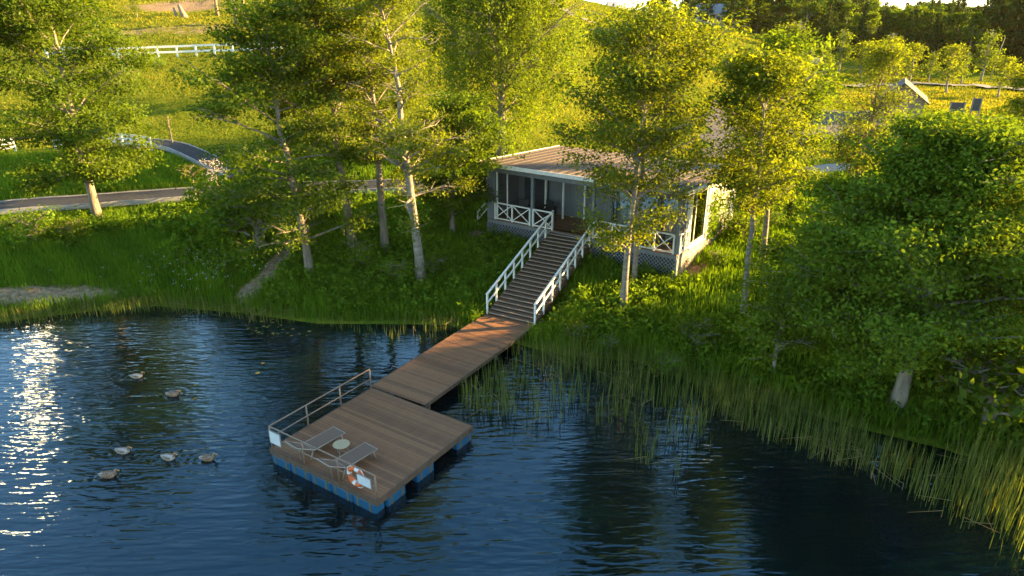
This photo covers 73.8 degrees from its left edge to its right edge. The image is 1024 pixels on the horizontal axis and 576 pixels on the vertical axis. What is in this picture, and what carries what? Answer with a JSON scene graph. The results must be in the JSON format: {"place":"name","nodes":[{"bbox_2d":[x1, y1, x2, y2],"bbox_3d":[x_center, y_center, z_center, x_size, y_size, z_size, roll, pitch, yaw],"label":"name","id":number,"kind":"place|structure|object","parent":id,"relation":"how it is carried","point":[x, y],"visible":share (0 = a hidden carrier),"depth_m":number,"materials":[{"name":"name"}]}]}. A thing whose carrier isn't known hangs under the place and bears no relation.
{"place":"outdoors","nodes":[
{"label":"outdoors","id":0,"kind":"place"},
{"bbox_2d":[111,137,249,178],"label":"hill path","id":1,"kind":"structure","parent":0,"point":[188,152],"depth_m":50.32,"materials":[{"name":"grey asphalt"}]},
{"bbox_2d":[0,178,486,214],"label":"lakeside path","id":2,"kind":"structure","parent":0,"point":[111,199],"depth_m":42.80,"materials":[{"name":"grey asphalt"}]},
{"bbox_2d":[0,306,1023,575],"bbox_3d":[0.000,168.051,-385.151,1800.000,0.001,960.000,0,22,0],"label":"lake water","id":3,"kind":"structure","parent":0,"point":[576,492],"depth_m":21.30,"materials":[{"name":"blue liquid"}]},
{"bbox_2d":[268,369,472,513],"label":"floating platform","id":4,"kind":"structure","parent":3,"relation":"on","point":[409,441],"depth_m":22.29,"materials":[{"name":"brown wood"}]},
{"bbox_2d":[268,429,281,447],"bbox_3d":[-7.532,4.787,21.696,0.544,0.484,0.030,14,25,31],"label":"notice board","id":5,"kind":"object","parent":4,"relation":"attached to","point":[275,438],"visible":1,"depth_m":21.68,"materials":[{"name":"beige metal"}]},
{"bbox_2d":[284,426,344,461],"bbox_3d":[-6.253,4.901,21.809,0.625,0.756,1.852,16,27,35],"label":"sun lounger","id":6,"kind":"object","parent":4,"relation":"on","point":[325,437],"visible":0.88,"depth_m":21.91,"materials":[{"name":"beige fabric"}]},
{"bbox_2d":[333,439,349,456],"bbox_3d":[-5.396,5.129,21.638,0.530,0.452,0.530,-9,23,-21],"label":"side table","id":7,"kind":"object","parent":4,"relation":"on","point":[341,444],"visible":0.95,"depth_m":21.52,"materials":[{"name":"beige metal"}]},
{"bbox_2d":[316,442,377,479],"bbox_3d":[-5.035,5.232,20.978,0.625,0.756,1.852,17,27,35],"label":"sun lounger","id":8,"kind":"object","parent":4,"relation":"on","point":[359,452],"visible":1,"depth_m":21.08,"materials":[{"name":"beige fabric"}]},
{"bbox_2d":[347,463,363,487],"bbox_3d":[-4.588,5.506,20.065,0.760,0.829,0.150,14,25,31],"label":"life ring","id":9,"kind":"object","parent":4,"relation":"hanging from","point":[350,469],"visible":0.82,"depth_m":20.07,"materials":[{"name":"orange plastic"}]},
{"bbox_2d":[356,473,371,489],"bbox_3d":[-4.271,5.579,19.709,0.574,0.364,0.031,14,26,31],"label":"notice board","id":10,"kind":"object","parent":4,"relation":"attached to","point":[364,481],"visible":1,"depth_m":19.69,"materials":[{"name":"beige metal"}]},
{"bbox_2d":[372,310,544,408],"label":"walkway","id":11,"kind":"structure","parent":3,"relation":"in","point":[428,378],"depth_m":27.73,"materials":[{"name":"brown wood"}]},
{"bbox_2d":[0,290,1023,560],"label":"reeds","id":12,"kind":"object","parent":3,"relation":"in","point":[840,428],"visible":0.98,"depth_m":24.26,"materials":[{"name":"green plant"}]},
{"bbox_2d":[11,296,1023,532],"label":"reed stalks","id":13,"kind":"object","parent":3,"relation":"on","point":[251,318],"visible":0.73,"depth_m":24.52,"materials":[{"name":"green plant"}]},
{"bbox_2d":[0,0,1023,473],"bbox_3d":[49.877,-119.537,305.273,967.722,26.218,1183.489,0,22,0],"label":"ground","id":14,"kind":"structure","parent":0,"point":[204,130],"depth_m":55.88,"materials":[{"name":"green plant"}]},
{"bbox_2d":[0,212,29,232],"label":"bush","id":15,"kind":"object","parent":14,"relation":"on","point":[6,224],"visible":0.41,"depth_m":38.24,"materials":[{"name":"green plant"}]},
{"bbox_2d":[0,203,69,247],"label":"bush","id":16,"kind":"object","parent":14,"relation":"on","point":[36,229],"visible":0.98,"depth_m":36.96,"materials":[{"name":"green plant"}]},
{"bbox_2d":[46,210,95,240],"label":"bush","id":17,"kind":"object","parent":14,"relation":"on","point":[68,222],"visible":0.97,"depth_m":38.01,"materials":[{"name":"green plant"}]},
{"bbox_2d":[0,0,173,217],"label":"maple tree","id":18,"kind":"object","parent":14,"relation":"on","point":[82,140],"visible":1,"depth_m":37.07,"materials":[{"name":"green plant"}]},
{"bbox_2d":[44,44,280,57],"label":"rail fence","id":19,"kind":"object","parent":14,"relation":"on","point":[184,51],"visible":0.44,"depth_m":75.87,"materials":[{"name":"white paint"}]},
{"bbox_2d":[175,163,207,200],"bbox_3d":[-19.512,-6.173,41.935,1.682,2.990,1.743,-16,27,-34],"label":"sapling","id":20,"kind":"object","parent":14,"relation":"on","point":[185,169],"visible":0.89,"depth_m":41.54,"materials":[{"name":"green plant"}]},
{"bbox_2d":[199,159,228,185],"bbox_3d":[-18.307,-6.547,42.529,1.972,3.219,1.802,0,22,0],"label":"sapling","id":21,"kind":"object","parent":14,"relation":"on","point":[205,162],"visible":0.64,"depth_m":42.01,"materials":[{"name":"grey plant"}]},
{"bbox_2d":[167,180,280,237],"bbox_3d":[-16.214,-4.392,38.590,6.139,3.716,5.611,6,22,15],"label":"bush","id":22,"kind":"object","parent":14,"relation":"on","point":[197,209],"visible":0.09,"depth_m":37.52,"materials":[{"name":"green plant"}]},
{"bbox_2d":[175,191,283,239],"bbox_3d":[-14.925,-3.851,37.606,5.486,3.633,6.002,14,26,31],"label":"bush","id":23,"kind":"object","parent":14,"relation":"on","point":[217,210],"visible":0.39,"depth_m":36.65,"materials":[{"name":"green plant"}]},
{"bbox_2d":[169,157,332,253],"bbox_3d":[-13.812,-4.346,37.596,9.516,5.490,7.509,10,24,23],"label":"bush","id":24,"kind":"object","parent":14,"relation":"on","point":[257,236],"visible":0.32,"depth_m":36.53,"materials":[{"name":"green plant"}]},
{"bbox_2d":[159,0,385,273],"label":"alder tree","id":25,"kind":"object","parent":14,"relation":"on","point":[245,94],"visible":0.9,"depth_m":31.53,"materials":[{"name":"green plant"}]},
{"bbox_2d":[244,0,416,250],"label":"alder tree","id":26,"kind":"object","parent":14,"relation":"on","point":[333,26],"visible":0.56,"depth_m":31.88,"materials":[{"name":"green plant"}]},
{"bbox_2d":[329,233,387,269],"bbox_3d":[-7.936,-1.774,35.368,3.258,1.972,2.978,19,29,40],"label":"bush","id":27,"kind":"object","parent":14,"relation":"on","point":[358,250],"visible":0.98,"depth_m":35.09,"materials":[{"name":"green plant"}]},
{"bbox_2d":[286,0,450,252],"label":"alder tree","id":28,"kind":"object","parent":14,"relation":"on","point":[384,237],"visible":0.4,"depth_m":33.66,"materials":[{"name":"green plant"}]},
{"bbox_2d":[367,255,421,282],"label":"bush","id":29,"kind":"object","parent":14,"relation":"on","point":[394,268],"visible":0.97,"depth_m":33.91,"materials":[{"name":"green plant"}]},
{"bbox_2d":[318,0,483,283],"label":"alder tree","id":30,"kind":"object","parent":14,"relation":"on","point":[405,135],"visible":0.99,"depth_m":30.72,"materials":[{"name":"green plant"}]},
{"bbox_2d":[409,248,465,277],"bbox_3d":[-3.830,-1.133,34.572,2.950,1.702,2.328,-20,29,-40],"label":"bush","id":31,"kind":"object","parent":14,"relation":"on","point":[434,261],"visible":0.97,"depth_m":34.31,"materials":[{"name":"green plant"}]},
{"bbox_2d":[410,87,530,233],"bbox_3d":[-2.419,-6.784,37.836,6.765,8.314,7.196,0,22,0],"label":"ash tree","id":32,"kind":"object","parent":14,"relation":"on","point":[453,204],"visible":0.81,"depth_m":36.42,"materials":[{"name":"green plant"}]},
{"bbox_2d":[401,0,601,156],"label":"birch tree","id":33,"kind":"object","parent":14,"relation":"on","point":[514,20],"visible":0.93,"depth_m":47.55,"materials":[{"name":"green plant"}]},
{"bbox_2d":[0,148,1023,469],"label":"bank grass","id":34,"kind":"structure","parent":14,"relation":"on","point":[714,276],"depth_m":34.16,"materials":[{"name":"green plant"}]},
{"bbox_2d":[486,210,597,324],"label":"staircase","id":35,"kind":"structure","parent":14,"relation":"on","point":[551,294],"depth_m":33.28,"materials":[{"name":"brown wood"}]},
{"bbox_2d":[556,311,598,347],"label":"bush","id":36,"kind":"object","parent":14,"relation":"on","point":[580,328],"visible":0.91,"depth_m":29.42,"materials":[{"name":"green plant"}]},
{"bbox_2d":[480,145,734,278],"bbox_3d":[5.497,-4.302,38.435,12.220,5.730,8.809,15,26,32],"label":"lake cabin","id":37,"kind":"object","parent":14,"relation":"on","point":[536,177],"visible":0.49,"depth_m":36.47,"materials":[{"name":"white wood"}]},
{"bbox_2d":[517,199,529,217],"bbox_3d":[0.619,-4.508,38.655,0.680,0.950,0.600,5,22,11],"label":"wicker chair","id":38,"kind":"object","parent":37,"relation":"in","point":[523,202],"visible":0.65,"depth_m":38.71,"materials":[{"name":"grey wicker"}]},
{"bbox_2d":[610,190,687,244],"bbox_3d":[6.905,-3.725,34.355,4.200,2.680,0.080,15,26,32],"label":"window","id":39,"kind":"structure","parent":37,"relation":"in","point":[612,218],"depth_m":34.47,"materials":[{"name":"white glass"}]},
{"bbox_2d":[687,188,708,249],"bbox_3d":[9.286,-3.519,33.973,0.190,2.780,2.200,15,26,32],"label":"window","id":40,"kind":"structure","parent":37,"relation":"in","point":[697,220],"depth_m":34.15,"materials":[{"name":"white paint"}]},
{"bbox_2d":[706,189,732,246],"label":"climbing ivy","id":41,"kind":"object","parent":37,"relation":"attached to","point":[713,223],"visible":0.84,"depth_m":35.62,"materials":[{"name":"green plant"}]},
{"bbox_2d":[588,327,634,360],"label":"bush","id":42,"kind":"object","parent":14,"relation":"on","point":[607,345],"visible":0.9,"depth_m":28.86,"materials":[{"name":"green plant"}]},
{"bbox_2d":[566,53,715,282],"bbox_3d":[5.605,-5.065,31.070,5.722,11.061,5.648,16,27,34],"label":"aspen tree","id":43,"kind":"object","parent":14,"relation":"on","point":[635,259],"visible":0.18,"depth_m":30.03,"materials":[{"name":"green plant"}]},
{"bbox_2d":[537,0,764,310],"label":"aspen tree","id":44,"kind":"object","parent":14,"relation":"on","point":[643,70],"visible":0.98,"depth_m":27.53,"materials":[{"name":"green plant"}]},
{"bbox_2d":[644,347,694,377],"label":"bush","id":45,"kind":"object","parent":14,"relation":"on","point":[670,363],"visible":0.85,"depth_m":27.15,"materials":[{"name":"green plant"}]},
{"bbox_2d":[658,305,735,353],"bbox_3d":[7.716,1.923,28.329,3.216,1.855,2.538,16,27,35],"label":"bush","id":46,"kind":"object","parent":14,"relation":"on","point":[696,333],"visible":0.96,"depth_m":28.09,"materials":[{"name":"green plant"}]},
{"bbox_2d":[695,0,710,20],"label":"deciduous tree","id":47,"kind":"object","parent":14,"relation":"on","point":[704,6],"visible":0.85,"depth_m":148.63,"materials":[{"name":"green plant"}]},
{"bbox_2d":[696,4,727,26],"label":"forest house","id":48,"kind":"structure","parent":14,"relation":"on","point":[717,9],"depth_m":152.10,"materials":[{"name":"blue paint"}]},
{"bbox_2d":[698,245,741,268],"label":"bush","id":49,"kind":"object","parent":14,"relation":"on","point":[720,257],"visible":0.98,"depth_m":33.58,"materials":[{"name":"green plant"}]},
{"bbox_2d":[722,0,744,25],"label":"deciduous tree","id":50,"kind":"object","parent":14,"relation":"on","point":[734,7],"visible":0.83,"depth_m":146.32,"materials":[{"name":"green plant"}]},
{"bbox_2d":[735,0,755,30],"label":"deciduous tree","id":51,"kind":"object","parent":14,"relation":"on","point":[744,11],"visible":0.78,"depth_m":147.00,"materials":[{"name":"green plant"}]},
{"bbox_2d":[719,208,772,241],"bbox_3d":[12.297,-3.325,36.776,3.417,1.972,2.697,-7,23,-17],"label":"bush","id":52,"kind":"object","parent":14,"relation":"on","point":[741,224],"visible":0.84,"depth_m":36.37,"materials":[{"name":"green plant"}]},
{"bbox_2d":[751,4,764,32],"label":"deciduous tree","id":53,"kind":"object","parent":14,"relation":"on","point":[760,14],"visible":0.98,"depth_m":150.51,"materials":[{"name":"green plant"}]},
{"bbox_2d":[689,42,840,315],"bbox_3d":[9.672,-3.905,27.850,5.294,11.580,5.679,0,22,0],"label":"ash tree","id":54,"kind":"object","parent":14,"relation":"on","point":[749,76],"visible":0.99,"depth_m":26.29,"materials":[{"name":"green plant"}]},
{"bbox_2d":[758,209,790,226],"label":"bush","id":55,"kind":"object","parent":14,"relation":"on","point":[777,217],"visible":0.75,"depth_m":37.58,"materials":[{"name":"green plant"}]},
{"bbox_2d":[765,4,787,30],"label":"deciduous tree","id":56,"kind":"object","parent":14,"relation":"on","point":[776,9],"visible":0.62,"depth_m":146.38,"materials":[{"name":"green plant"}]},
{"bbox_2d":[697,22,862,259],"bbox_3d":[11.978,-6.309,31.957,7.248,11.489,6.518,10,24,24],"label":"ash tree","id":57,"kind":"object","parent":14,"relation":"on","point":[815,94],"visible":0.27,"depth_m":30.32,"materials":[{"name":"green plant"}]},
{"bbox_2d":[708,243,855,374],"bbox_3d":[9.729,1.271,25.433,5.023,5.365,4.869,0,22,0],"label":"bush","id":58,"kind":"object","parent":14,"relation":"on","point":[772,337],"visible":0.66,"depth_m":25.07,"materials":[{"name":"green plant"}]},
{"bbox_2d":[771,19,806,54],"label":"young tree","id":59,"kind":"object","parent":14,"relation":"on","point":[786,27],"visible":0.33,"depth_m":98.24,"materials":[{"name":"green plant"}]},
{"bbox_2d":[771,0,808,35],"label":"deciduous tree","id":60,"kind":"object","parent":14,"relation":"on","point":[789,5],"visible":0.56,"depth_m":144.53,"materials":[{"name":"green plant"}]},
{"bbox_2d":[788,18,820,63],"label":"young tree","id":61,"kind":"object","parent":14,"relation":"on","point":[799,26],"visible":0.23,"depth_m":97.59,"materials":[{"name":"green plant"}]},
{"bbox_2d":[793,0,828,36],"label":"deciduous tree","id":62,"kind":"object","parent":14,"relation":"on","point":[819,10],"visible":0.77,"depth_m":140.44,"materials":[{"name":"green plant"}]},
{"bbox_2d":[807,0,831,44],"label":"deciduous tree","id":63,"kind":"object","parent":14,"relation":"on","point":[815,24],"visible":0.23,"depth_m":148.48,"materials":[{"name":"green plant"}]},
{"bbox_2d":[816,0,836,54],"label":"spruce tree","id":64,"kind":"object","parent":14,"relation":"on","point":[827,23],"visible":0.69,"depth_m":130.17,"materials":[{"name":"green plant"}]},
{"bbox_2d":[820,41,837,67],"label":"young tree","id":65,"kind":"object","parent":14,"relation":"on","point":[829,57],"visible":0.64,"depth_m":107.48,"materials":[{"name":"green plant"}]},
{"bbox_2d":[817,0,851,35],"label":"deciduous tree","id":66,"kind":"object","parent":14,"relation":"on","point":[842,3],"visible":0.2,"depth_m":141.70,"materials":[{"name":"green plant"}]},
{"bbox_2d":[830,0,841,51],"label":"spruce tree","id":67,"kind":"object","parent":14,"relation":"on","point":[836,12],"visible":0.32,"depth_m":140.20,"materials":[{"name":"green plant"}]},
{"bbox_2d":[830,27,857,73],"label":"young tree","id":68,"kind":"object","parent":14,"relation":"on","point":[846,49],"visible":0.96,"depth_m":113.66,"materials":[{"name":"green plant"}]},
{"bbox_2d":[832,4,858,53],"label":"deciduous tree","id":69,"kind":"object","parent":14,"relation":"on","point":[848,9],"visible":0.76,"depth_m":136.99,"materials":[{"name":"green plant"}]},
{"bbox_2d":[696,100,995,159],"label":"gravel yard","id":70,"kind":"structure","parent":14,"relation":"on","point":[722,135],"depth_m":66.67,"materials":[{"name":"grey gravel"}]},
{"bbox_2d":[849,2,870,59],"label":"spruce tree","id":71,"kind":"object","parent":14,"relation":"on","point":[861,31],"visible":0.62,"depth_m":129.99,"materials":[{"name":"green plant"}]},
{"bbox_2d":[848,39,875,76],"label":"young tree","id":72,"kind":"object","parent":14,"relation":"on","point":[860,46],"visible":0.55,"depth_m":112.41,"materials":[{"name":"green plant"}]},
{"bbox_2d":[849,11,881,51],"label":"deciduous tree","id":73,"kind":"object","parent":14,"relation":"on","point":[872,20],"visible":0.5,"depth_m":132.78,"materials":[{"name":"green plant"}]},
{"bbox_2d":[814,36,927,198],"bbox_3d":[20.388,-9.058,38.865,5.472,10.002,5.801,0,22,0],"label":"willow tree","id":74,"kind":"object","parent":14,"relation":"on","point":[889,53],"visible":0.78,"depth_m":37.91,"materials":[{"name":"green plant"}]},
{"bbox_2d":[722,96,1023,415],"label":"lime tree","id":75,"kind":"object","parent":14,"relation":"on","point":[947,169],"visible":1,"depth_m":21.13,"materials":[{"name":"green plant"}]},
{"bbox_2d":[873,8,890,60],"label":"spruce tree","id":76,"kind":"object","parent":14,"relation":"on","point":[885,29],"visible":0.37,"depth_m":130.55,"materials":[{"name":"green plant"}]},
{"bbox_2d":[875,10,909,46],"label":"deciduous tree","id":77,"kind":"object","parent":14,"relation":"on","point":[894,14],"visible":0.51,"depth_m":139.95,"materials":[{"name":"green plant"}]},
{"bbox_2d":[875,78,928,119],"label":"garden shed","id":78,"kind":"structure","parent":14,"relation":"on","point":[908,83],"depth_m":69.89,"materials":[{"name":"paint"}]},
{"bbox_2d":[895,10,915,69],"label":"spruce tree","id":79,"kind":"object","parent":14,"relation":"on","point":[908,35],"visible":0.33,"depth_m":128.26,"materials":[{"name":"green plant"}]},
{"bbox_2d":[893,5,930,44],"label":"deciduous tree","id":80,"kind":"object","parent":14,"relation":"on","point":[901,25],"visible":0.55,"depth_m":138.59,"materials":[{"name":"green plant"}]},
{"bbox_2d":[901,40,929,80],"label":"young tree","id":81,"kind":"object","parent":14,"relation":"on","point":[915,47],"visible":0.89,"depth_m":106.58,"materials":[{"name":"green plant"}]},
{"bbox_2d":[914,12,935,69],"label":"spruce tree","id":82,"kind":"object","parent":14,"relation":"on","point":[927,39],"visible":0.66,"depth_m":128.89,"materials":[{"name":"green plant"}]},
{"bbox_2d":[909,4,943,43],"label":"deciduous tree","id":83,"kind":"object","parent":14,"relation":"on","point":[930,8],"visible":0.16,"depth_m":145.39,"materials":[{"name":"green plant"}]},
{"bbox_2d":[923,49,943,81],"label":"young tree","id":84,"kind":"object","parent":14,"relation":"on","point":[931,64],"visible":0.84,"depth_m":109.34,"materials":[{"name":"green plant"}]},
{"bbox_2d":[926,12,941,54],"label":"spruce tree","id":85,"kind":"object","parent":14,"relation":"on","point":[936,24],"visible":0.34,"depth_m":133.43,"materials":[{"name":"green plant"}]},
{"bbox_2d":[918,9,952,54],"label":"deciduous tree","id":86,"kind":"object","parent":14,"relation":"on","point":[947,38],"visible":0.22,"depth_m":135.82,"materials":[{"name":"green plant"}]},
{"bbox_2d":[927,14,948,70],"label":"spruce tree","id":87,"kind":"object","parent":14,"relation":"on","point":[940,42],"visible":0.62,"depth_m":130.34,"materials":[{"name":"green plant"}]},
{"bbox_2d":[924,43,970,92],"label":"young tree","id":88,"kind":"object","parent":14,"relation":"on","point":[954,49],"visible":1,"depth_m":93.96,"materials":[{"name":"green plant"}]},
{"bbox_2d":[942,12,969,61],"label":"deciduous tree","id":89,"kind":"object","parent":14,"relation":"on","point":[953,24],"visible":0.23,"depth_m":144.10,"materials":[{"name":"green plant"}]},
{"bbox_2d":[941,10,971,62],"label":"deciduous tree","id":90,"kind":"object","parent":14,"relation":"on","point":[961,17],"visible":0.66,"depth_m":134.54,"materials":[{"name":"green plant"}]},
{"bbox_2d":[949,101,965,114],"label":"display board","id":91,"kind":"object","parent":14,"relation":"on","point":[955,105],"visible":0.64,"depth_m":75.00,"materials":[{"name":"grey paint"}]},
{"bbox_2d":[903,335,1023,436],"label":"bush","id":92,"kind":"object","parent":14,"relation":"on","point":[985,383],"visible":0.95,"depth_m":21.77,"materials":[{"name":"green plant"}]},
{"bbox_2d":[955,52,974,83],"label":"young tree","id":93,"kind":"object","parent":14,"relation":"on","point":[966,57],"visible":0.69,"depth_m":106.56,"materials":[{"name":"green plant"}]},
{"bbox_2d":[956,10,988,69],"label":"deciduous tree","id":94,"kind":"object","parent":14,"relation":"on","point":[975,16],"visible":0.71,"depth_m":128.71,"materials":[{"name":"green plant"}]},
{"bbox_2d":[969,97,982,115],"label":"display board","id":95,"kind":"object","parent":14,"relation":"on","point":[976,104],"visible":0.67,"depth_m":74.83,"materials":[{"name":"grey paint"}]},
{"bbox_2d":[967,20,991,67],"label":"deciduous tree","id":96,"kind":"object","parent":14,"relation":"on","point":[983,25],"visible":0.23,"depth_m":131.64,"materials":[{"name":"green plant"}]},
{"bbox_2d":[938,320,1023,393],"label":"bush","id":97,"kind":"object","parent":14,"relation":"on","point":[1012,357],"visible":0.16,"depth_m":23.14,"materials":[{"name":"green plant"}]},
{"bbox_2d":[970,27,1009,80],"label":"young tree","id":98,"kind":"object","parent":14,"relation":"on","point":[990,53],"visible":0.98,"depth_m":112.79,"materials":[{"name":"green plant"}]},
{"bbox_2d":[971,0,1015,67],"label":"spruce tree","id":99,"kind":"object","parent":14,"relation":"on","point":[998,9],"visible":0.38,"depth_m":132.76,"materials":[{"name":"green plant"}]},
{"bbox_2d":[985,12,1010,69],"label":"spruce tree","id":100,"kind":"object","parent":14,"relation":"on","point":[1004,27],"visible":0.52,"depth_m":128.86,"materials":[{"name":"green plant"}]},
{"bbox_2d":[980,60,1023,125],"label":"ash tree","id":101,"kind":"object","parent":14,"relation":"on","point":[1016,79],"visible":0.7,"depth_m":52.20,"materials":[{"name":"green plant"}]},
{"bbox_2d":[982,54,1023,96],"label":"young tree","id":102,"kind":"object","parent":14,"relation":"on","point":[1004,60],"visible":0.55,"depth_m":90.75,"materials":[{"name":"green plant"}]},
{"bbox_2d":[988,0,1023,70],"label":"spruce tree","id":103,"kind":"object","parent":14,"relation":"on","point":[1016,32],"visible":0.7,"depth_m":127.81,"materials":[{"name":"green plant"}]},
{"bbox_2d":[709,163,850,173],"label":"path","id":104,"kind":"structure","parent":0,"point":[822,167],"depth_m":48.81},
{"bbox_2d":[585,0,989,10],"label":"sky","id":105,"kind":"structure","parent":0,"point":[973,3],"materials":[{"name":"white"}]},
{"bbox_2d":[848,81,1022,89],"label":"lawn path","id":106,"kind":"structure","parent":0,"point":[981,85],"depth_m":105.29,"materials":[{"name":"beige gravel"}]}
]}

